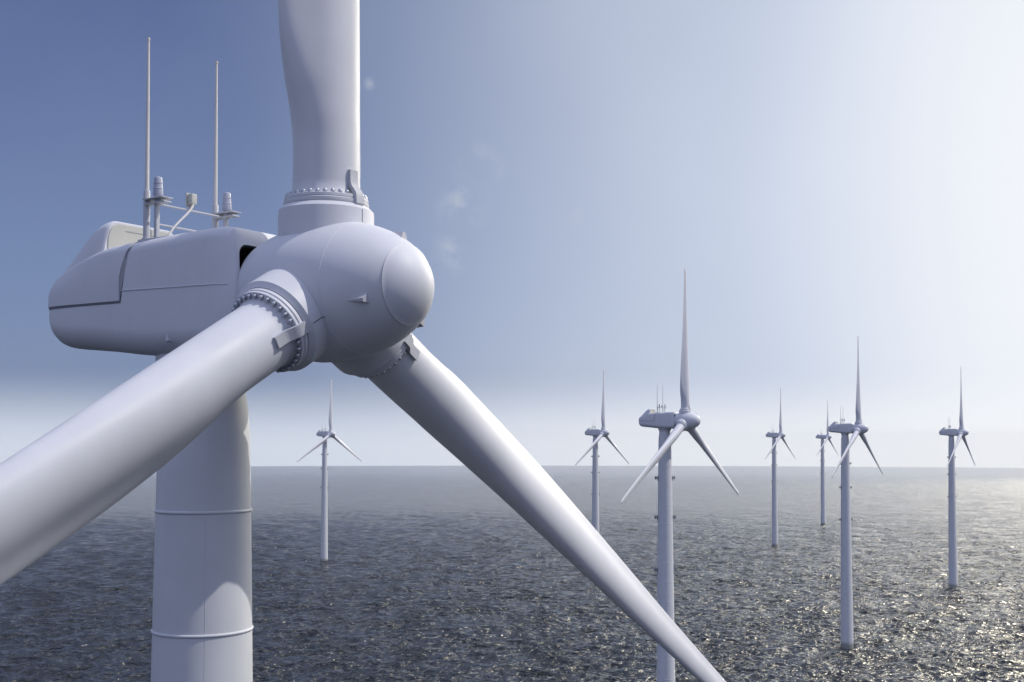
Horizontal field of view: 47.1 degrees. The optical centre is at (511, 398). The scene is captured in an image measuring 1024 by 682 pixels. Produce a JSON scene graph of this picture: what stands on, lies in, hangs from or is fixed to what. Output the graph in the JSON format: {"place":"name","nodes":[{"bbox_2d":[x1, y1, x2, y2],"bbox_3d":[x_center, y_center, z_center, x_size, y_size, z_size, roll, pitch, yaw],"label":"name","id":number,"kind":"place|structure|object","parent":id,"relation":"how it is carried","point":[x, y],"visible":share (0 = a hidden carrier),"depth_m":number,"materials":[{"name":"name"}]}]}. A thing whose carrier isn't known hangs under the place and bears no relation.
{"place":"outdoors","nodes":[
{"label":"outdoors","id":0,"kind":"place"},
{"bbox_2d":[0,466,1023,681],"bbox_3d":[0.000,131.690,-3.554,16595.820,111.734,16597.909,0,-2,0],"label":"sea","id":1,"kind":"structure","parent":0,"point":[443,574],"depth_m":635.73,"materials":[{"name":"black liquid"}]},
{"bbox_2d":[297,380,361,560],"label":"wind turbine","id":2,"kind":"object","parent":1,"relation":"in","point":[326,435],"visible":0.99,"depth_m":755.48,"materials":[{"name":"grey metal"}]},
{"bbox_2d":[0,0,725,681],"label":"wind turbine","id":3,"kind":"object","parent":1,"relation":"in","point":[216,322],"visible":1,"depth_m":34.64,"materials":[{"name":"paint"}]},
{"bbox_2d":[575,370,629,532],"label":"wind turbine","id":4,"kind":"object","parent":1,"relation":"in","point":[597,434],"visible":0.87,"depth_m":652.03,"materials":[{"name":"grey metal"}]},
{"bbox_2d":[621,268,738,681],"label":"wind turbine","id":5,"kind":"object","parent":1,"relation":"in","point":[685,418],"visible":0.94,"depth_m":268.30,"materials":[{"name":"grey metal"}]},
{"bbox_2d":[765,388,795,545],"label":"wind turbine","id":6,"kind":"object","parent":1,"relation":"in","point":[778,436],"visible":1,"depth_m":867.35,"materials":[{"name":"grey metal"}]},
{"bbox_2d":[816,399,838,523],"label":"wind turbine","id":7,"kind":"object","parent":1,"relation":"in","point":[827,436],"visible":1,"depth_m":1097.20,"materials":[{"name":"grey metal"}]},
{"bbox_2d":[828,338,882,648],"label":"wind turbine","id":8,"kind":"object","parent":1,"relation":"in","point":[857,428],"visible":0.98,"depth_m":440.17,"materials":[{"name":"grey metal"}]},
{"bbox_2d":[939,380,974,587],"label":"wind turbine","id":9,"kind":"object","parent":1,"relation":"in","point":[961,432],"visible":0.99,"depth_m":620.66,"materials":[{"name":"grey metal"}]},
{"bbox_2d":[0,0,1023,467],"label":"sky","id":10,"kind":"structure","parent":0,"point":[823,176],"materials":[{"name":"blue"}]}
]}

